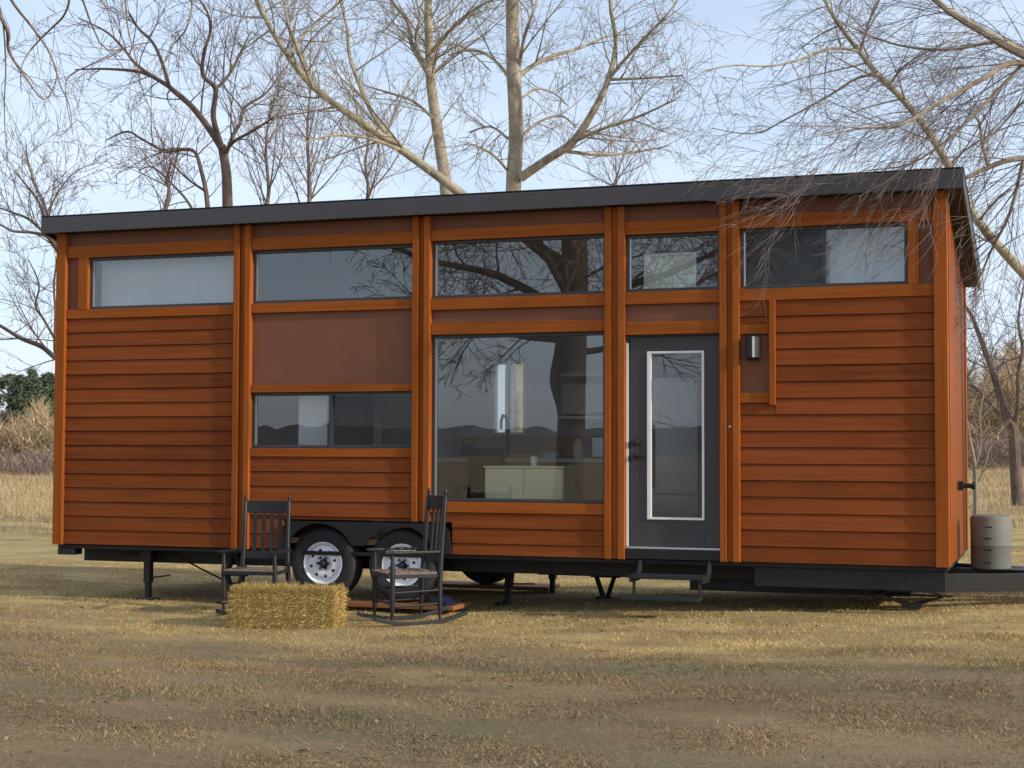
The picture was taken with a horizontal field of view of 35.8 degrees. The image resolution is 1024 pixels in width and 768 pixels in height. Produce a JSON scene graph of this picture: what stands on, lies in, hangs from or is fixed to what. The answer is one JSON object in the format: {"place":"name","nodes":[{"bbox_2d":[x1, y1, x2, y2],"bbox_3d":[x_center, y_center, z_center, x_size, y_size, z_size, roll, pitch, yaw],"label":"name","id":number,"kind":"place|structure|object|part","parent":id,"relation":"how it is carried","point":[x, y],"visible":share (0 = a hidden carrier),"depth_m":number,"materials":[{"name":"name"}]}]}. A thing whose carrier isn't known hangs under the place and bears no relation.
{"place":"outdoors","nodes":[
{"label":"outdoors","id":0,"kind":"place"},
{"bbox_2d":[460,438,481,457],"bbox_3d":[-0.443,0.664,16.447,0.200,0.207,0.211,2,-3,-29],"label":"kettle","id":1,"kind":"object","parent":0,"point":[464,451],"visible":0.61,"depth_m":16.39,"materials":[{"name":"black metal"}]},
{"bbox_2d":[454,448,504,497],"bbox_3d":[-0.318,1.054,15.554,0.380,0.845,0.400,-1,-3,19],"label":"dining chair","id":2,"kind":"object","parent":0,"point":[479,459],"visible":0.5,"depth_m":15.73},
{"bbox_2d":[0,431,1023,767],"bbox_3d":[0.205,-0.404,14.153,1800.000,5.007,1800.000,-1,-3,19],"label":"ground","id":3,"kind":"structure","parent":0,"point":[18,543],"depth_m":9.90,"materials":[{"name":"beige plant"}]},
{"bbox_2d":[0,372,22,415],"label":"pine tree","id":4,"kind":"object","parent":3,"relation":"on","point":[8,384],"visible":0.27,"depth_m":121.47,"materials":[{"name":"green plant"}]},
{"bbox_2d":[0,393,53,460],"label":"brush thicket","id":5,"kind":"object","parent":3,"relation":"on","point":[32,431],"visible":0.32,"depth_m":60.20,"materials":[{"name":"beige plant"}]},
{"bbox_2d":[0,366,53,428],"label":"pine tree","id":6,"kind":"object","parent":3,"relation":"on","point":[33,385],"visible":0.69,"depth_m":117.34,"materials":[{"name":"green plant"}]},
{"bbox_2d":[0,442,53,475],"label":"brush thicket","id":7,"kind":"object","parent":3,"relation":"on","point":[41,461],"visible":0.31,"depth_m":53.86,"materials":[{"name":"plant"}]},
{"bbox_2d":[20,371,54,419],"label":"pine tree","id":8,"kind":"object","parent":3,"relation":"on","point":[49,378],"visible":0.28,"depth_m":119.64,"materials":[{"name":"green plant"}]},
{"bbox_2d":[0,92,152,399],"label":"edge tree","id":9,"kind":"object","parent":3,"relation":"on","point":[42,204],"visible":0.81,"depth_m":27.01,"materials":[{"name":"brown plant"}]},
{"bbox_2d":[0,0,195,196],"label":"yard tree","id":10,"kind":"object","parent":3,"relation":"on","point":[6,28],"visible":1,"depth_m":9.58,"materials":[{"name":"brown plant"}]},
{"bbox_2d":[84,66,218,209],"bbox_3d":[-9.097,-2.317,38.562,4.177,10.554,2.625,0,-2,4],"label":"thin tree","id":11,"kind":"object","parent":3,"relation":"on","point":[168,200],"visible":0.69,"depth_m":38.94,"materials":[{"name":"plant"}]},
{"bbox_2d":[65,74,262,210],"bbox_3d":[-6.829,-1.748,31.089,3.361,9.135,2.690,-1,-3,19],"label":"arching tree","id":12,"kind":"object","parent":3,"relation":"on","point":[176,150],"visible":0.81,"depth_m":31.13,"materials":[{"name":"brown plant"}]},
{"bbox_2d":[0,0,368,205],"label":"dark tree","id":13,"kind":"object","parent":3,"relation":"on","point":[213,131],"visible":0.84,"depth_m":29.97,"materials":[{"name":"brown plant"}]},
{"bbox_2d":[216,494,290,614],"bbox_3d":[-2.274,1.535,14.273,0.557,1.072,0.776,0,-2,11],"label":"rocking chair","id":14,"kind":"object","parent":3,"relation":"on","point":[264,508],"visible":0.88,"depth_m":14.45,"materials":[{"name":"black paint"}]},
{"bbox_2d":[121,617,412,638],"bbox_3d":[-1.880,2.001,13.206,3.064,0.060,1.885,-1,-3,19],"label":"loose straw","id":15,"kind":"object","parent":3,"relation":"on","point":[291,628],"visible":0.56,"depth_m":13.01,"materials":[{"name":"yellow plant"}]},
{"bbox_2d":[222,13,332,203],"bbox_3d":[-5.246,-2.567,33.537,2.474,10.869,2.458,-1,-3,19],"label":"thin tree","id":16,"kind":"object","parent":3,"relation":"on","point":[269,185],"visible":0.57,"depth_m":33.92,"materials":[{"name":"plant"}]},
{"bbox_2d":[222,580,350,628],"bbox_3d":[-1.876,1.838,13.272,1.008,0.392,0.536,0,-2,11],"label":"hay bale","id":17,"kind":"object","parent":3,"relation":"on","point":[268,606],"visible":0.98,"depth_m":13.08,"materials":[{"name":"plant"}]},
{"bbox_2d":[230,23,391,201],"bbox_3d":[-4.662,-2.626,34.954,3.744,11.074,2.201,0,-2,5],"label":"thin tree","id":18,"kind":"object","parent":3,"relation":"on","point":[310,195],"visible":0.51,"depth_m":34.97,"materials":[{"name":"plant"}]},
{"bbox_2d":[185,0,492,198],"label":"leaning tree","id":19,"kind":"object","parent":3,"relation":"on","point":[386,138],"visible":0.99,"depth_m":21.82,"materials":[{"name":"yellow plant"}]},
{"bbox_2d":[336,57,446,198],"bbox_3d":[-2.985,-2.399,36.902,2.884,10.716,3.392,-1,-3,19],"label":"thin tree","id":20,"kind":"object","parent":3,"relation":"on","point":[367,176],"visible":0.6,"depth_m":36.97,"materials":[{"name":"plant"}]},
{"bbox_2d":[344,598,469,610],"bbox_3d":[-1.268,2.027,14.676,1.720,0.040,0.420,-1,-3,19],"label":"plank","id":21,"kind":"object","parent":3,"relation":"on","point":[359,602],"visible":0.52,"depth_m":14.46,"materials":[{"name":"brown wood"}]},
{"bbox_2d":[430,595,457,605],"bbox_3d":[-0.615,1.956,14.336,0.198,0.073,0.200,-1,-3,19],"label":"wheel chock","id":22,"kind":"object","parent":21,"relation":"on","point":[447,600],"visible":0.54,"depth_m":14.27,"materials":[{"name":"blue plastic"}]},
{"bbox_2d":[357,488,467,625],"bbox_3d":[-0.855,1.473,13.619,0.824,1.150,0.592,1,-3,-22],"label":"rocking chair","id":23,"kind":"object","parent":3,"relation":"on","point":[422,573],"visible":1,"depth_m":13.56,"materials":[{"name":"black paint"}]},
{"bbox_2d":[319,0,555,194],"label":"cottonwood tree","id":24,"kind":"object","parent":3,"relation":"on","point":[433,104],"visible":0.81,"depth_m":27.12,"materials":[{"name":"beige plant"}]},
{"bbox_2d":[436,581,559,590],"bbox_3d":[-0.465,2.115,16.714,1.900,0.040,0.400,-1,-3,19],"label":"plank","id":25,"kind":"object","parent":3,"relation":"on","point":[478,585],"visible":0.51,"depth_m":16.47,"materials":[{"name":"brown wood"}]},
{"bbox_2d":[0,581,1023,763],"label":"fallen leaves","id":26,"kind":"object","parent":3,"relation":"on","point":[375,720],"visible":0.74,"depth_m":10.78,"materials":[{"name":"brown plant"}]},
{"bbox_2d":[41,167,1023,608],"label":"tiny house","id":27,"kind":"structure","parent":3,"relation":"on","point":[331,367],"depth_m":14.51,"materials":[{"name":"brown wood"}]},
{"bbox_2d":[90,252,233,308],"bbox_3d":[-3.385,-0.999,15.514,1.634,0.511,0.129,-1,-3,19],"label":"window","id":28,"kind":"structure","parent":27,"relation":"in","point":[200,279],"depth_m":15.57,"materials":[{"name":"grey glass"}]},
{"bbox_2d":[252,391,411,447],"bbox_3d":[-1.662,0.339,14.852,1.663,0.521,0.119,-1,-3,19],"label":"window","id":29,"kind":"structure","parent":27,"relation":"in","point":[313,406],"depth_m":14.96,"materials":[{"name":"black glass"}]},
{"bbox_2d":[253,244,412,303],"bbox_3d":[-1.665,-1.023,14.888,1.663,0.506,0.074,-1,-3,19],"label":"window","id":30,"kind":"structure","parent":27,"relation":"in","point":[257,254],"depth_m":14.93,"materials":[{"name":"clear glass"}]},
{"bbox_2d":[492,361,525,434],"bbox_3d":[-0.016,0.151,16.738,0.375,0.780,0.100,-1,-3,19],"label":"window","id":31,"kind":"structure","parent":27,"relation":"in","point":[495,364],"depth_m":16.73,"materials":[{"name":"clear glass"}]},
{"bbox_2d":[432,332,603,503],"bbox_3d":[0.060,0.303,14.232,1.648,1.511,0.074,-1,-3,19],"label":"window","id":32,"kind":"structure","parent":27,"relation":"in","point":[435,338],"depth_m":14.34,"materials":[{"name":"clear glass"}]},
{"bbox_2d":[433,234,603,298],"bbox_3d":[0.064,-1.048,14.289,1.648,0.526,0.074,-1,-3,19],"label":"window","id":33,"kind":"structure","parent":27,"relation":"in","point":[435,244],"depth_m":14.30,"materials":[{"name":"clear glass"}]},
{"bbox_2d":[484,466,576,499],"bbox_3d":[0.166,1.093,14.539,0.770,0.683,0.395,-1,-3,19],"label":"cabinet","id":34,"kind":"object","parent":27,"relation":"on","point":[529,482],"visible":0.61,"depth_m":14.37,"materials":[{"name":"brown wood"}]},
{"bbox_3d":[-0.070,1.074,14.422,0.360,0.600,0.010,-1,-3,19],"label":"cabinet door","id":35,"kind":"part","parent":34,"relation":"part of","materials":[{"name":"white wood"}]},
{"bbox_2d":[530,457,537,465],"bbox_3d":[0.201,0.708,14.530,0.068,0.085,0.068,-1,-3,19],"label":"cup","id":36,"kind":"object","parent":34,"relation":"on","point":[533,461],"visible":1,"depth_m":14.51,"materials":[{"name":"white ceramic"}]},
{"bbox_3d":[0.279,1.070,14.301,0.360,0.600,0.010,-1,-3,19],"label":"cabinet door","id":37,"kind":"part","parent":34,"relation":"part of","materials":[{"name":"white wood"}]},
{"bbox_2d":[539,452,559,457],"bbox_3d":[0.388,0.725,16.107,0.220,0.060,0.220,-1,-3,19],"label":"bowl","id":38,"kind":"object","parent":27,"relation":"on","point":[550,454],"visible":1,"depth_m":16.03,"materials":[{"name":"white ceramic"}]},
{"bbox_2d":[573,439,583,458],"bbox_3d":[0.672,0.653,16.012,0.110,0.200,0.108,-1,-3,19],"label":"jar","id":39,"kind":"object","parent":27,"relation":"on","point":[578,449],"visible":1,"depth_m":15.97,"materials":[{"name":"ceramic"}]},
{"bbox_2d":[591,436,602,457],"bbox_3d":[0.995,0.636,15.998,0.300,0.225,0.415,-1,-3,19],"label":"microwave","id":40,"kind":"object","parent":27,"relation":"on","point":[596,446],"visible":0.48,"depth_m":15.83,"materials":[{"name":"black metal"}]},
{"bbox_3d":[0.899,0.628,15.819,0.205,0.195,0.014,-1,-3,19],"label":"microwave door","id":41,"kind":"part","parent":40,"relation":"part of","materials":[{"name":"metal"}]},
{"bbox_2d":[627,232,718,291],"bbox_3d":[1.411,-1.056,13.821,0.836,0.501,0.074,-1,-3,19],"label":"window","id":42,"kind":"structure","parent":27,"relation":"in","point":[700,234],"depth_m":13.82,"materials":[{"name":"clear glass"}]},
{"bbox_2d":[630,335,719,547],"bbox_3d":[1.402,0.494,13.712,0.806,1.824,0.134,-1,-3,19],"label":"door","id":43,"kind":"structure","parent":27,"relation":"in","point":[645,529],"depth_m":13.74,"materials":[{"name":"grey metal"}]},
{"bbox_2d":[741,222,907,288],"bbox_3d":[2.642,-1.072,13.434,1.396,0.516,0.149,-1,-3,19],"label":"window","id":44,"kind":"structure","parent":27,"relation":"in","point":[891,272],"depth_m":13.38,"materials":[{"name":"grey glass"}]},
{"bbox_2d":[970,514,1011,568],"bbox_3d":[4.211,1.380,13.954,0.351,0.470,0.355,-1,-3,19],"label":"plastic drum","id":45,"kind":"object","parent":27,"relation":"on","point":[991,540],"visible":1,"depth_m":13.81,"materials":[{"name":"white plastic"}]},
{"bbox_2d":[393,0,754,431],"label":"cottonwood tree","id":46,"kind":"object","parent":3,"relation":"on","point":[514,73],"visible":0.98,"depth_m":24.33,"materials":[{"name":"beige plant"}]},
{"bbox_2d":[537,103,669,186],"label":"thin tree","id":47,"kind":"object","parent":3,"relation":"on","point":[617,177],"visible":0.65,"depth_m":40.88,"materials":[{"name":"plant"}]},
{"bbox_2d":[651,0,1023,361],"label":"overhanging tree","id":48,"kind":"object","parent":3,"relation":"on","point":[1008,45],"visible":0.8,"depth_m":13.32,"materials":[{"name":"beige plant"}]},
{"bbox_2d":[656,0,1023,279],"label":"diagonal tree","id":49,"kind":"object","parent":3,"relation":"on","point":[1000,247],"visible":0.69,"depth_m":20.97,"materials":[{"name":"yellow plant"}]},
{"bbox_2d":[967,371,1013,514],"bbox_3d":[8.788,1.187,29.017,0.772,2.960,1.289,2,-3,-43],"label":"sapling","id":50,"kind":"object","parent":3,"relation":"on","point":[976,480],"visible":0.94,"depth_m":28.98,"materials":[{"name":"plant"}]},
{"bbox_2d":[966,266,1023,505],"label":"forked tree","id":51,"kind":"object","parent":3,"relation":"on","point":[1016,486],"visible":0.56,"depth_m":34.93,"materials":[{"name":"brown plant"}]},
{"bbox_2d":[967,332,1023,456],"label":"brush thicket","id":52,"kind":"object","parent":3,"relation":"on","point":[988,421],"visible":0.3,"depth_m":62.58,"materials":[{"name":"brown plant"}]},
{"bbox_2d":[967,426,1023,470],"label":"brush thicket","id":53,"kind":"object","parent":3,"relation":"on","point":[1002,455],"visible":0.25,"depth_m":54.78,"materials":[{"name":"brown plant"}]},
{"bbox_2d":[0,629,1023,767],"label":"grass","id":54,"kind":"structure","parent":0,"point":[480,708],"depth_m":9.16,"materials":[{"name":"beige plant"}]},
{"bbox_2d":[0,456,1023,535],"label":"tall field grass","id":55,"kind":"structure","parent":0,"point":[33,482],"depth_m":39.97,"materials":[{"name":"beige plant"}]},
{"bbox_2d":[0,0,1023,431],"label":"sky","id":56,"kind":"structure","parent":0,"point":[730,17],"materials":[{"name":"blue"}]},
{"bbox_2d":[644,252,696,288],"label":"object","id":57,"kind":"object","parent":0,"point":[670,270],"visible":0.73,"depth_m":13.91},
{"bbox_2d":[652,377,701,517],"bbox_3d":[1.635,0.713,15.705,0.540,1.540,0.682,-1,-3,19],"label":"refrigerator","id":58,"kind":"object","parent":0,"point":[676,446],"visible":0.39,"depth_m":15.42,"materials":[{"name":"metal"}]},
{"bbox_3d":[1.546,0.502,15.454,0.540,1.140,0.028,-1,-3,19],"label":"fridge door","id":59,"kind":"part","parent":58,"relation":"part of","materials":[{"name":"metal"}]}
]}

